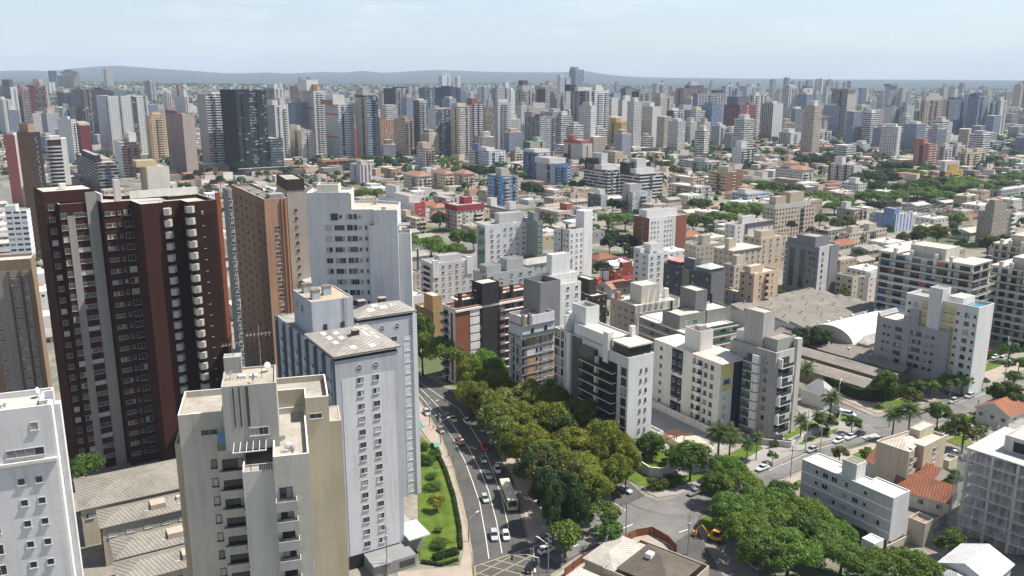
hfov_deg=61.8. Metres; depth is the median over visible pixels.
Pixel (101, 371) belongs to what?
window
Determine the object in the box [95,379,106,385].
window
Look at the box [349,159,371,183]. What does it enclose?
apartment block
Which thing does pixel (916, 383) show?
tree
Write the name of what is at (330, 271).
window
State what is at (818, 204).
house
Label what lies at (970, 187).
tree
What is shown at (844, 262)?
house
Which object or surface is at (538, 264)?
apartment building
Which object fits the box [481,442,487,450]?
car
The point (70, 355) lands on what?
window
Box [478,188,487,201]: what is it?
house
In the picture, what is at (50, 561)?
window
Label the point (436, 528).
shrub
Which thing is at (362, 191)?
tree
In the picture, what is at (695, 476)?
lawn
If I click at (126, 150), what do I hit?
apartment tower
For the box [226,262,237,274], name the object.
house
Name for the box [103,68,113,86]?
apartment tower
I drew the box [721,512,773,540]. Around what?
tree
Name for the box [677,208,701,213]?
house
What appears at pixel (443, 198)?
apartment block
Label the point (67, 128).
apartment tower
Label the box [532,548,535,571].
road marking
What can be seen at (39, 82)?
apartment tower
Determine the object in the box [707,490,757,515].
tree
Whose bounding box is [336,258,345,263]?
window
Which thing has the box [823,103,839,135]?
apartment tower
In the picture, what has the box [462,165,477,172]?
tree
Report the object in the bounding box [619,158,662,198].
apartment block
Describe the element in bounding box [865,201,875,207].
tree
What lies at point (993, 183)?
tree
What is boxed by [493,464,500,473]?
car
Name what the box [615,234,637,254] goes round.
tree
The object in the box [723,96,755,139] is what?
office tower
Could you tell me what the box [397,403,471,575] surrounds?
pavement
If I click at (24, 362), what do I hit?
apartment building
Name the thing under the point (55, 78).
apartment tower
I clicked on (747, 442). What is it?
palm tree
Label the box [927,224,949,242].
tree
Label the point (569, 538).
tree
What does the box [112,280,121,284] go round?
window
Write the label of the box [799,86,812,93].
apartment tower
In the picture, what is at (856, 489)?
window
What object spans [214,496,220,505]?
window
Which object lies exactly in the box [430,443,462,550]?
hedge
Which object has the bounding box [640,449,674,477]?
planter wall
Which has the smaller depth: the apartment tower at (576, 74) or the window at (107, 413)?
the window at (107, 413)
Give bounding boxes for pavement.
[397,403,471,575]
[437,375,609,540]
[555,534,670,575]
[637,406,857,497]
[786,421,987,488]
[837,362,1023,412]
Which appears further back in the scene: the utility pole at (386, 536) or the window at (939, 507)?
the window at (939, 507)
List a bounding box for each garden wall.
[663,435,709,464]
[757,431,810,447]
[769,437,782,448]
[886,519,938,548]
[935,506,959,525]
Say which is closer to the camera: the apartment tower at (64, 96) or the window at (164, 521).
the window at (164, 521)
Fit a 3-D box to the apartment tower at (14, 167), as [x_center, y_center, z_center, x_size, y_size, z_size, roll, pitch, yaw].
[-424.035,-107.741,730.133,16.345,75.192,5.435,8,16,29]
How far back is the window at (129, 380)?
234.91 m
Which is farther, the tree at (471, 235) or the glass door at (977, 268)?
the tree at (471, 235)
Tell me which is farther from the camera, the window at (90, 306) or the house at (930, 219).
the house at (930, 219)
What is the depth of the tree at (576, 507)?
194.69 m
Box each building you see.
[0,253,51,392]
[0,387,83,575]
[33,179,232,470]
[73,459,178,546]
[96,492,181,566]
[109,522,184,561]
[113,544,187,575]
[175,325,348,575]
[222,187,244,366]
[231,183,292,377]
[274,282,429,569]
[276,173,312,312]
[302,277,311,286]
[307,183,413,313]
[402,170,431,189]
[412,268,420,290]
[413,289,423,312]
[415,291,442,337]
[420,252,473,301]
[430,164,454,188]
[440,278,522,383]
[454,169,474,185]
[473,255,534,285]
[477,210,525,268]
[507,275,559,401]
[523,256,573,275]
[524,210,542,257]
[536,251,580,325]
[553,209,592,276]
[554,300,663,452]
[577,275,606,323]
[609,261,632,280]
[610,280,679,335]
[633,207,686,249]
[633,241,668,289]
[638,285,738,351]
[652,324,742,434]
[663,256,725,303]
[684,234,724,264]
[713,237,762,270]
[724,214,773,242]
[724,254,746,289]
[724,287,738,305]
[730,305,802,438]
[739,263,778,302]
[743,228,787,267]
[782,232,838,291]
[799,453,909,544]
[857,333,874,349]
[872,421,946,482]
[873,241,995,308]
[873,307,951,389]
[904,285,994,395]
[974,198,1017,245]
[986,232,1023,297]
[987,254,1023,347]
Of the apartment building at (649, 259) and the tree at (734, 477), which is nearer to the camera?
the tree at (734, 477)
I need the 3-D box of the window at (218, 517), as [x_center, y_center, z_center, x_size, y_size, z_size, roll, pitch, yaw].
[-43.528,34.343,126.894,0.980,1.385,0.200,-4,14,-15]
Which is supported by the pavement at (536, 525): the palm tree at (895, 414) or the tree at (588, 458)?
the tree at (588, 458)
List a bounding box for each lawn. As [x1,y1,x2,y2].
[418,437,460,563]
[437,378,456,387]
[628,471,674,490]
[676,470,708,486]
[700,511,725,534]
[730,442,762,460]
[784,413,844,439]
[799,428,837,444]
[843,447,871,459]
[871,399,924,409]
[934,412,975,430]
[946,433,975,452]
[985,355,1011,371]
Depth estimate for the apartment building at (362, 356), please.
189.32 m
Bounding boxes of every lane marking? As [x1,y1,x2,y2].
[419,387,501,551]
[419,394,488,558]
[420,382,508,528]
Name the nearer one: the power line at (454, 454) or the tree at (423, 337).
the power line at (454, 454)
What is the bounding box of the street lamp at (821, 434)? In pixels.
[812,421,822,451]
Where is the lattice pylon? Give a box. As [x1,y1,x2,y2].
[975,184,983,201]
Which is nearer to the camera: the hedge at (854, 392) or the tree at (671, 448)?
the tree at (671, 448)
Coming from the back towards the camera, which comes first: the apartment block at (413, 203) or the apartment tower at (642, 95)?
the apartment tower at (642, 95)
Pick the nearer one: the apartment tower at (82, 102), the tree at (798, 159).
the tree at (798, 159)
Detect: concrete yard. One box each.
[651,407,728,467]
[660,432,715,452]
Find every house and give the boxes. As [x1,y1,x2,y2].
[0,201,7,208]
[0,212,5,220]
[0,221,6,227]
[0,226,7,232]
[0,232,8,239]
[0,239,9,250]
[37,267,45,282]
[39,284,48,307]
[42,310,50,327]
[45,328,53,350]
[101,187,125,195]
[203,191,214,198]
[224,236,235,255]
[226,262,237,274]
[227,280,239,299]
[229,300,240,318]
[269,187,276,191]
[354,195,376,199]
[369,185,384,190]
[409,188,425,200]
[411,228,419,233]
[412,250,429,266]
[415,233,434,245]
[423,201,435,210]
[429,203,444,211]
[429,211,444,221]
[433,191,455,200]
[461,222,476,232]
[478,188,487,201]
[484,207,489,218]
[539,203,559,206]
[543,222,565,226]
[543,228,553,232]
[543,231,553,249]
[544,195,569,203]
[562,218,575,224]
[567,535,708,575]
[569,198,587,206]
[578,186,594,199]
[587,206,601,213]
[592,227,604,243]
[592,253,617,264]
[593,277,601,291]
[600,258,632,280]
[600,279,632,298]
[606,219,626,227]
[608,195,621,200]
[620,274,632,279]
[641,201,668,208]
[661,196,680,206]
[664,246,684,258]
[677,192,702,203]
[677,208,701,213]
[682,202,697,208]
[686,230,699,242]
[693,233,723,241]
[695,208,719,221]
[698,205,718,209]
[714,227,724,234]
[715,221,734,227]
[725,190,735,199]
[729,198,749,211]
[748,200,768,215]
[800,378,835,409]
[804,196,822,213]
[821,201,833,212]
[827,188,852,196]
[830,238,855,252]
[833,190,855,198]
[837,253,856,272]
[840,200,864,205]
[846,220,870,228]
[846,263,877,275]
[850,244,882,257]
[855,204,872,217]
[856,255,874,264]
[865,447,949,481]
[868,237,905,245]
[869,212,874,220]
[875,188,890,191]
[878,197,901,202]
[883,242,910,248]
[893,473,960,515]
[902,201,929,210]
[903,240,916,244]
[908,211,924,224]
[911,223,931,237]
[915,214,947,226]
[934,199,952,206]
[938,543,1014,575]
[946,207,973,224]
[950,244,965,256]
[951,226,976,240]
[952,193,975,207]
[961,201,985,213]
[966,188,989,200]
[973,213,977,221]
[974,396,1023,428]
[985,244,992,253]
[999,196,1022,208]
[1014,212,1023,222]
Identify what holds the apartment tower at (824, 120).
on the ground at (722, 556)
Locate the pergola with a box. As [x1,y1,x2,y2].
[663,429,685,441]
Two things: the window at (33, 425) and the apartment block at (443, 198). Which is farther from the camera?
the apartment block at (443, 198)
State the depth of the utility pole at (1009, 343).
296.48 m
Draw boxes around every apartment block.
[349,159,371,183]
[378,183,425,217]
[384,167,401,177]
[401,208,425,233]
[417,142,434,166]
[434,194,456,203]
[445,196,484,229]
[469,143,505,165]
[476,197,517,216]
[487,167,517,205]
[510,147,523,161]
[518,195,543,204]
[523,137,546,149]
[523,143,553,178]
[535,156,570,184]
[535,202,589,222]
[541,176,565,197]
[563,135,591,159]
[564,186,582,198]
[565,198,596,224]
[584,152,619,194]
[588,188,607,207]
[596,208,608,220]
[607,150,627,163]
[608,118,626,142]
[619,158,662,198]
[622,182,651,214]
[651,147,668,155]
[668,182,710,199]
[671,173,703,184]
[679,157,725,172]
[708,160,742,191]
[731,140,754,163]
[732,188,769,199]
[762,190,815,235]
[778,127,800,144]
[816,225,846,241]
[819,128,831,140]
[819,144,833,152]
[827,153,862,180]
[835,272,858,295]
[836,201,866,221]
[839,222,886,245]
[842,177,871,191]
[849,137,870,151]
[857,270,876,301]
[874,207,912,231]
[913,138,938,165]
[937,143,952,159]
[939,160,963,177]
[951,135,957,142]
[952,140,965,157]
[957,147,986,165]
[990,140,1005,149]
[990,184,1023,197]
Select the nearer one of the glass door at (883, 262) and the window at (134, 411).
the window at (134, 411)
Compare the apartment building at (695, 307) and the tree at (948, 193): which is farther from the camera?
the tree at (948, 193)
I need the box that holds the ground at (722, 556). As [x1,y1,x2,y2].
[0,66,1023,575]
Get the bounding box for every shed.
[730,287,882,329]
[861,533,883,547]
[907,512,934,546]
[943,453,957,469]
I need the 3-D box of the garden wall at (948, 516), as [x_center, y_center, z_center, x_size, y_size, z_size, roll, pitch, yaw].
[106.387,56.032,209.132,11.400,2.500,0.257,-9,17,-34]
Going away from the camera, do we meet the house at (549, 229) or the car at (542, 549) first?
the car at (542, 549)
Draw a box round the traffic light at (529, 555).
[511,554,538,575]
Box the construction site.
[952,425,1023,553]
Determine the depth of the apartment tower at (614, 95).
1748.41 m
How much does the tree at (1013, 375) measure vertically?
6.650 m
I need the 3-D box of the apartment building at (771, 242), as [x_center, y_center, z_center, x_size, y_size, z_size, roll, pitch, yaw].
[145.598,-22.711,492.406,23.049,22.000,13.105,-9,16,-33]
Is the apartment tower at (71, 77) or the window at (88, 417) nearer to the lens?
the window at (88, 417)
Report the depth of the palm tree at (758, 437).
240.97 m
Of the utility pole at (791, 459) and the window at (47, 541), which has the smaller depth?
the window at (47, 541)
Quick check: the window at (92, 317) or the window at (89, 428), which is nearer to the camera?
the window at (92, 317)
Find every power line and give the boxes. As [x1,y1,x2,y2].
[428,399,468,508]
[548,446,795,536]
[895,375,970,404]
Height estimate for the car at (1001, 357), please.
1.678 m
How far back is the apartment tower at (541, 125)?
1243.99 m
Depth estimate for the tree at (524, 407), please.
245.06 m
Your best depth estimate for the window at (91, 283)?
226.93 m
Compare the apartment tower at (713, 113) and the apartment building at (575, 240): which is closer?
the apartment building at (575, 240)
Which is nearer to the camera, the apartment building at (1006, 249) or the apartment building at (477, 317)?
the apartment building at (477, 317)
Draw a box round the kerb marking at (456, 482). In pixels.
[419,401,471,551]
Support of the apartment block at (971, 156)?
on the ground at (722, 556)
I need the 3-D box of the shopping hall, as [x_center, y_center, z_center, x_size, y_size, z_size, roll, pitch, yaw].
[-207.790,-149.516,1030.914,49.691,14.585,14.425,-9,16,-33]
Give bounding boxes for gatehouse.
[364,542,416,575]
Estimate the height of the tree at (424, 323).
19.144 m
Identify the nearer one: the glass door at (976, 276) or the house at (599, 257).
the glass door at (976, 276)
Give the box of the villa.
[775,160,813,180]
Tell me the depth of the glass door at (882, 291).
369.56 m
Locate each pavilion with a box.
[774,330,910,382]
[776,326,873,354]
[799,358,875,389]
[801,347,904,389]
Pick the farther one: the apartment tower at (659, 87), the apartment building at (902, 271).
the apartment tower at (659, 87)
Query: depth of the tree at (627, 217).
608.46 m
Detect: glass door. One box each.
[773,424,783,431]
[775,405,785,412]
[776,387,786,394]
[778,368,788,375]
[780,356,789,364]
[780,396,786,402]
[782,377,787,383]
[876,302,884,307]
[877,295,885,300]
[878,281,886,286]
[878,288,885,293]
[879,274,887,279]
[880,260,889,265]
[880,267,887,272]
[881,253,889,257]
[891,298,900,303]
[892,291,900,296]
[893,284,901,289]
[894,277,902,282]
[895,262,904,268]
[895,270,903,275]
[896,255,904,260]
[908,287,917,291]
[909,280,917,285]
[910,273,918,278]
[911,265,919,270]
[912,258,920,263]
[925,275,934,281]
[925,283,933,287]
[926,268,931,273]
[942,278,951,284]
[957,288,966,293]
[958,281,967,286]
[959,273,968,279]
[960,266,969,271]
[973,273,979,279]
[974,265,980,271]
[1017,302,1022,307]
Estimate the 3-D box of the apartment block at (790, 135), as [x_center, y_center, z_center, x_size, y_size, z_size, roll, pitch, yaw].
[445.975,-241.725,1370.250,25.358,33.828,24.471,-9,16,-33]
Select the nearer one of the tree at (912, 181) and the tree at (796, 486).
the tree at (796, 486)
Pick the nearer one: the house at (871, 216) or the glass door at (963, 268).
the glass door at (963, 268)
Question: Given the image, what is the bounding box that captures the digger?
[692,525,722,544]
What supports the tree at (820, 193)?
on the ground at (722, 556)
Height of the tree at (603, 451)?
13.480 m
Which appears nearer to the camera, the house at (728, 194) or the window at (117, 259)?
the window at (117, 259)
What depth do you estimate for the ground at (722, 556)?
665.26 m
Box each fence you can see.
[564,526,676,575]
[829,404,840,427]
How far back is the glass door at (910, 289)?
358.93 m
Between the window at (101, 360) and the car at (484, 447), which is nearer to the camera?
the window at (101, 360)
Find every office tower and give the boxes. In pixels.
[220,87,300,175]
[419,86,434,107]
[721,85,737,102]
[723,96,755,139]
[739,84,765,95]
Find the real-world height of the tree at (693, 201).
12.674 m
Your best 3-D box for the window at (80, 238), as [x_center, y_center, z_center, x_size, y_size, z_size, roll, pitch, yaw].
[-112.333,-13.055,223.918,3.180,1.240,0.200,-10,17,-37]
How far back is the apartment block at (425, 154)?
1023.62 m
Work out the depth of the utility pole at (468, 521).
199.19 m
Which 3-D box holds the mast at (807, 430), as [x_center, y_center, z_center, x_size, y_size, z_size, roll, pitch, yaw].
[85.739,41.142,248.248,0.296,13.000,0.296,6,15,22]
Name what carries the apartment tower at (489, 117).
on the ground at (722, 556)
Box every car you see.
[423,407,430,415]
[437,413,444,419]
[437,425,444,433]
[449,415,456,422]
[455,437,463,445]
[463,417,470,424]
[479,455,486,462]
[480,492,489,502]
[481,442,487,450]
[484,470,492,479]
[490,528,498,540]
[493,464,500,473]
[502,529,509,540]
[523,560,537,573]
[537,544,555,554]
[617,484,632,493]
[687,487,701,496]
[746,559,759,570]
[755,464,769,471]
[806,445,817,452]
[832,436,843,443]
[842,409,856,416]
[844,432,856,440]
[855,430,865,436]
[948,396,958,403]
[950,449,964,457]
[964,391,974,398]
[990,354,998,358]
[997,355,1006,360]
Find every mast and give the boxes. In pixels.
[412,244,422,270]
[805,410,808,450]
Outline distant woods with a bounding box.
[0,81,1023,316]
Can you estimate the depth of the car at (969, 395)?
290.56 m
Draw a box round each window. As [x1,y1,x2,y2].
[0,544,5,555]
[0,564,8,575]
[5,446,45,459]
[17,478,26,486]
[20,499,29,507]
[23,520,32,528]
[26,540,35,548]
[29,561,38,569]
[30,421,39,431]
[35,475,43,483]
[38,496,46,504]
[41,517,49,525]
[44,537,52,545]
[47,557,55,566]
[48,205,54,210]
[49,217,55,222]
[51,228,57,234]
[52,240,58,245]
[54,252,59,257]
[55,263,61,268]
[57,275,62,280]
[58,286,64,291]
[60,213,66,218]
[60,297,65,303]
[61,309,67,314]
[62,225,68,230]
[63,237,69,242]
[63,320,68,325]
[64,331,70,336]
[65,248,71,254]
[65,342,71,347]
[66,260,72,265]
[67,353,72,358]
[68,271,73,277]
[68,364,74,369]
[69,283,75,288]
[70,374,75,380]
[71,294,76,300]
[71,385,76,390]
[72,306,78,311]
[73,317,79,322]
[74,212,86,217]
[74,406,79,412]
[75,328,80,333]
[75,417,81,422]
[76,224,87,228]
[76,339,82,344]
[77,235,89,240]
[78,350,83,355]
[79,247,90,252]
[79,361,84,366]
[80,258,92,263]
[80,372,86,377]
[82,270,93,275]
[82,383,87,388]
[83,281,94,286]
[83,393,89,399]
[84,292,96,297]
[84,404,90,409]
[86,303,97,308]
[86,415,91,420]
[86,512,94,519]
[87,314,98,320]
[87,425,92,431]
[88,325,100,331]
[90,336,101,342]
[90,446,95,451]
[91,347,102,353]
[92,358,103,363]
[94,369,105,374]
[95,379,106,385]
[96,390,107,396]
[98,400,109,406]
[99,411,109,417]
[100,421,111,427]
[101,432,112,438]
[103,442,113,448]
[104,452,115,458]
[105,211,114,216]
[106,223,115,227]
[107,234,117,239]
[108,530,116,537]
[109,246,118,250]
[110,257,119,262]
[111,268,121,273]
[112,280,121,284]
[114,291,123,296]
[115,302,124,307]
[116,313,125,318]
[117,324,126,329]
[119,335,128,340]
[120,346,129,351]
[121,356,130,361]
[122,367,131,372]
[123,209,216,452]
[123,378,133,383]
[125,388,133,393]
[126,399,135,404]
[126,526,134,533]
[127,409,136,414]
[128,420,137,425]
[129,430,138,435]
[131,440,139,445]
[132,450,140,456]
[144,522,152,529]
[162,518,169,524]
[200,429,217,436]
[211,459,217,468]
[212,478,219,487]
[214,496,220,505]
[216,515,222,523]
[217,532,223,541]
[219,550,225,559]
[220,568,226,575]
[222,458,242,470]
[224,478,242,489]
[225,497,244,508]
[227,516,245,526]
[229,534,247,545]
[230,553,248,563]
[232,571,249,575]
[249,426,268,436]
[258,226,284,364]
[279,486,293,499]
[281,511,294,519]
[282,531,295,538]
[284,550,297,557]
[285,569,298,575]
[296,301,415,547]
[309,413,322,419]
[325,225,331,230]
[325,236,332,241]
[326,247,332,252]
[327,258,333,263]
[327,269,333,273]
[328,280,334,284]
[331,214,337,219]
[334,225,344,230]
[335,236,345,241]
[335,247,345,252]
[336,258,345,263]
[336,269,346,273]
[337,279,347,284]
[346,214,356,219]
[347,225,357,230]
[347,236,357,241]
[348,247,358,252]
[348,257,358,263]
[349,268,358,273]
[349,279,359,284]
[350,290,359,295]
[400,557,414,567]
[522,340,526,346]
[522,349,526,355]
[522,358,526,364]
[554,338,559,346]
[554,347,559,355]
[554,366,558,373]
[554,374,558,382]
[555,329,559,336]
[619,407,624,416]
[619,417,624,426]
[620,377,625,386]
[620,387,625,396]
[620,397,625,406]
[621,367,626,376]
[723,378,731,385]
[743,408,749,413]
[746,362,752,368]
[747,352,752,358]
[820,494,826,501]
[821,483,827,490]
[822,472,828,479]
[829,498,834,505]
[830,487,836,494]
[831,476,837,483]
[839,503,845,510]
[840,492,846,499]
[841,480,847,488]
[850,508,856,515]
[851,497,857,504]
[852,485,858,492]
[872,518,879,525]
[874,507,880,514]
[875,495,881,503]
[935,504,941,510]
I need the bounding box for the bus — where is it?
[500,478,517,510]
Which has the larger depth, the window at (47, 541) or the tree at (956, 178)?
the tree at (956, 178)
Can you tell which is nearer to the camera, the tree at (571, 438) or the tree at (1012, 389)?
the tree at (571, 438)
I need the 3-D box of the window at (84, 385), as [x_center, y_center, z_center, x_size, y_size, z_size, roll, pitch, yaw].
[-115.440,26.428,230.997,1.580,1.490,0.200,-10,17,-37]
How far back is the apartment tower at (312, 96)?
1189.73 m
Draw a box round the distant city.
[0,76,1023,195]
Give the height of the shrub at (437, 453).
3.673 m
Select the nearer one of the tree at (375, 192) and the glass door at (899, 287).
the glass door at (899, 287)
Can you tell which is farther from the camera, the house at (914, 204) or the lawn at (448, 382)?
the house at (914, 204)
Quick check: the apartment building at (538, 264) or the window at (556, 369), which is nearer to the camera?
the window at (556, 369)
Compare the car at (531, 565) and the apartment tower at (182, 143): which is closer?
the car at (531, 565)
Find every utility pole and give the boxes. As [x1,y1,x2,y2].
[383,525,387,575]
[427,396,437,425]
[438,413,449,443]
[451,436,463,466]
[465,508,478,540]
[536,533,550,572]
[615,501,629,534]
[686,514,692,554]
[789,445,794,476]
[1004,337,1013,380]
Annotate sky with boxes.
[0,0,1023,79]
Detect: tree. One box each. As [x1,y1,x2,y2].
[35,251,42,260]
[69,452,105,479]
[354,188,370,195]
[368,188,383,197]
[373,155,384,162]
[383,155,392,160]
[412,234,422,244]
[417,312,434,352]
[417,330,430,375]
[419,236,444,256]
[421,336,465,380]
[427,242,447,253]
[430,211,447,231]
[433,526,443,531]
[436,158,449,163]
[445,242,466,251]
[446,157,458,160]
[448,229,465,242]
[450,160,463,164]
[450,166,464,171]
[454,379,471,418]
[455,356,484,409]
[461,380,494,427]
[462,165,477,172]
[462,228,476,251]
[465,348,507,370]
[473,164,483,178]
[474,368,505,391]
[475,402,507,446]
[478,166,490,176]
[478,387,523,407]
[480,391,506,413]
[488,165,497,172]
[489,370,510,386]
[489,415,519,461]
[493,401,539,426]
[496,426,530,459]
[503,374,517,392]
[512,378,548,405]
[512,443,554,499]
[514,427,553,456]
[515,400,541,424]
[517,421,544,439]
[518,172,527,178]
[519,449,553,500]
[520,182,531,197]
[528,466,559,524]
[529,183,544,194]
[531,401,575,428]
[539,384,571,403]
[539,469,583,525]
[542,481,563,545]
[544,379,555,387]
[544,440,572,462]
[545,414,583,438]
[547,216,556,226]
[548,518,582,557]
[551,426,591,453]
[552,456,565,469]
[555,458,585,482]
[562,487,590,544]
[566,397,599,428]
[566,450,605,478]
[567,180,576,186]
[576,180,587,186]
[577,466,615,521]
[579,436,612,464]
[584,418,619,436]
[588,500,621,522]
[592,427,614,476]
[593,224,600,228]
[593,519,623,541]
[598,213,619,227]
[599,452,632,501]
[600,233,616,253]
[602,430,639,461]
[606,198,617,212]
[612,441,641,493]
[615,200,627,212]
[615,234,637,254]
[616,213,633,230]
[635,430,666,456]
[664,444,675,471]
[668,165,677,171]
[669,439,714,481]
[675,168,684,172]
[686,198,699,208]
[687,213,702,229]
[697,198,713,208]
[700,215,713,230]
[700,470,727,493]
[705,211,721,225]
[705,418,734,453]
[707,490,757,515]
[709,453,749,474]
[718,212,737,221]
[719,421,744,455]
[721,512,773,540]
[722,201,750,221]
[722,468,765,494]
[734,534,792,575]
[741,434,754,463]
[743,179,755,184]
[745,486,789,510]
[747,202,763,217]
[747,506,802,543]
[749,429,765,459]
[755,182,772,189]
[756,180,768,183]
[764,479,797,505]
[764,527,824,575]
[767,450,778,462]
[770,181,783,194]
[777,288,786,293]
[784,494,833,523]
[784,510,822,539]
[786,183,795,190]
[788,482,799,491]
[791,326,810,345]
[792,156,802,161]
[793,184,806,190]
[793,410,809,435]
[800,359,816,385]
[801,155,810,161]
[801,519,843,544]
[803,190,814,195]
[804,195,824,200]
[808,325,832,345]
[810,156,817,162]
[810,408,827,437]
[814,190,831,197]
[814,213,825,227]
[814,413,838,432]
[815,155,825,162]
[820,387,844,413]
[820,536,866,575]
[821,156,832,161]
[823,195,839,201]
[823,202,840,214]
[824,153,836,158]
[829,217,846,226]
[831,445,849,460]
[832,517,859,542]
[834,195,855,201]
[839,286,848,293]
[840,554,883,575]
[841,416,862,431]
[843,215,856,225]
[848,172,865,180]
[848,191,861,198]
[858,447,872,458]
[858,545,908,575]
[860,189,876,200]
[862,170,875,180]
[863,180,878,189]
[865,191,891,200]
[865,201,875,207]
[869,369,898,402]
[872,173,889,181]
[874,180,890,188]
[874,201,888,210]
[878,184,894,189]
[878,200,891,208]
[879,161,895,168]
[882,168,893,173]
[882,404,903,434]
[885,171,902,180]
[886,190,909,200]
[887,545,944,575]
[888,188,909,192]
[889,200,901,206]
[891,162,901,169]
[891,182,904,189]
[895,168,910,171]
[896,231,911,240]
[900,161,914,168]
[900,399,923,429]
[903,183,917,197]
[903,387,923,402]
[904,186,925,198]
[905,180,919,183]
[908,169,925,174]
[908,190,924,201]
[908,379,925,390]
[909,232,919,240]
[912,224,932,241]
[916,166,930,170]
[916,178,929,182]
[917,182,929,197]
[921,191,943,197]
[922,378,941,397]
[922,561,955,575]
[923,186,938,198]
[924,401,952,427]
[927,164,936,169]
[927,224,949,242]
[928,180,941,184]
[930,184,942,192]
[933,526,966,552]
[936,176,949,184]
[936,373,961,395]
[938,191,956,199]
[939,413,988,452]
[940,186,958,198]
[941,184,958,186]
[943,468,963,484]
[944,179,964,184]
[947,213,968,225]
[949,176,965,180]
[953,374,974,394]
[955,185,966,193]
[960,176,979,180]
[965,185,976,188]
[976,184,989,188]
[976,235,997,258]
[977,181,995,185]
[983,377,990,383]
[985,380,1023,401]
[986,157,995,162]
[986,185,1002,189]
[987,180,999,185]
[988,174,1005,179]
[997,181,1008,186]
[997,233,1011,240]
[997,342,1020,361]
[998,179,1013,182]
[1003,174,1021,180]
[1005,171,1020,174]
[1005,370,1023,381]
[1006,182,1018,185]
[1011,357,1023,370]
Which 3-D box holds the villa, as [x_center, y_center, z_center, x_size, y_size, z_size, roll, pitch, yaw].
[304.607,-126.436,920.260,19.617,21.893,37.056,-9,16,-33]
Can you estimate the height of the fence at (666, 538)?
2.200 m
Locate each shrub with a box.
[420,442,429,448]
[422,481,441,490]
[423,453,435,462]
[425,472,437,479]
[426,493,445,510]
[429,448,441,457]
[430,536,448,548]
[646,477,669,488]
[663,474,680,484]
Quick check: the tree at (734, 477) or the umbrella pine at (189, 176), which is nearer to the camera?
the tree at (734, 477)
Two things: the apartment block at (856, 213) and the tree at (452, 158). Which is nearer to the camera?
the apartment block at (856, 213)
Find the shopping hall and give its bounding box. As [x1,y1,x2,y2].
[318,158,360,170]
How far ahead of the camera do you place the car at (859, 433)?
259.51 m
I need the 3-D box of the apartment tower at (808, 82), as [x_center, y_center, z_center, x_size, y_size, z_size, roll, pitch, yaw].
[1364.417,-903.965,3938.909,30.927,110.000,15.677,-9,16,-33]
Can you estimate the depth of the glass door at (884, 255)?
365.79 m
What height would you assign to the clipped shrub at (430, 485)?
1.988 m
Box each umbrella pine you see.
[184,174,194,185]
[193,170,204,193]
[209,179,218,184]
[215,176,224,188]
[233,162,241,174]
[523,254,534,258]
[593,261,612,291]
[785,220,797,235]
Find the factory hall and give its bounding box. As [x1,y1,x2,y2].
[817,306,904,345]
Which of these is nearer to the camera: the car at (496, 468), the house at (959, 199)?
the car at (496, 468)
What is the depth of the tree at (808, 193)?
737.87 m
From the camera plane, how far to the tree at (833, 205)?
684.63 m
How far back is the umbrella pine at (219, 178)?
800.24 m
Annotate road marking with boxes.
[476,547,530,565]
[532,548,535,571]
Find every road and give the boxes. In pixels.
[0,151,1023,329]
[418,371,1023,575]
[537,492,711,563]
[717,374,1023,495]
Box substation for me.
[904,204,960,222]
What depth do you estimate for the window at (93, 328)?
229.80 m
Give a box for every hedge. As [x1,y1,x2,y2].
[421,557,458,566]
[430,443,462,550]
[432,547,459,561]
[823,376,910,401]
[987,341,1023,359]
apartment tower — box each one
[0,79,20,120]
[0,94,11,133]
[3,117,25,206]
[4,203,36,264]
[16,123,46,252]
[17,85,32,122]
[26,85,47,112]
[32,79,49,106]
[44,135,71,185]
[47,82,55,92]
[48,71,63,86]
[55,103,74,118]
[56,90,72,107]
[57,116,78,164]
[60,69,80,86]
[71,87,95,144]
[75,142,120,192]
[76,117,92,152]
[91,88,107,131]
[96,91,148,153]
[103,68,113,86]
[113,132,140,177]
[132,87,143,93]
[132,159,170,189]
[144,80,155,100]
[145,112,168,159]
[163,92,172,109]
[165,109,198,176]
[174,85,189,112]
[197,84,225,164]
[264,84,283,103]
[267,97,290,158]
[289,124,314,161]
[290,86,301,101]
[298,80,326,155]
[321,94,355,157]
[355,89,379,159]
[355,127,356,157]
[378,117,393,155]
[383,87,417,114]
[394,115,413,156]
[413,98,427,154]
[427,107,450,156]
[435,86,460,107]
[438,72,450,86]
[451,103,469,159]
[467,98,482,148]
[483,100,494,136]
[491,85,509,106]
[495,99,510,149]
[516,80,534,105]
[521,121,524,140]
[524,112,555,151]
[528,102,548,113]
[535,81,554,102]
[537,86,555,108]
[550,91,563,110]
[557,75,570,108]
[565,85,608,142]
[569,67,583,108]
[609,93,620,100]
[614,81,618,92]
[618,95,629,121]
[621,87,635,99]
[632,89,649,101]
[641,102,660,146]
[651,83,666,100]
[653,93,671,115]
[666,108,683,120]
[675,81,707,107]
[679,105,691,121]
[692,90,726,124]
[699,102,722,137]
[709,80,714,91]
[726,126,733,132]
[748,93,764,138]
[760,95,782,140]
[770,79,775,85]
[782,85,796,118]
[791,106,803,132]
[797,80,804,89]
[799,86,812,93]
[805,80,811,85]
[814,79,817,90]
[820,116,828,129]
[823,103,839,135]
[825,79,833,91]
[830,88,856,135]
[855,102,870,126]
[874,109,883,123]
[883,84,898,108]
[883,105,899,123]
[896,88,910,105]
[898,102,914,125]
[913,109,918,120]
[918,93,943,127]
[942,97,965,134]
[965,93,989,127]
[988,101,995,114]
[994,92,1006,134]
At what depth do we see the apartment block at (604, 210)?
660.99 m
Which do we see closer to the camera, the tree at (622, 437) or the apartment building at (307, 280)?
the tree at (622, 437)

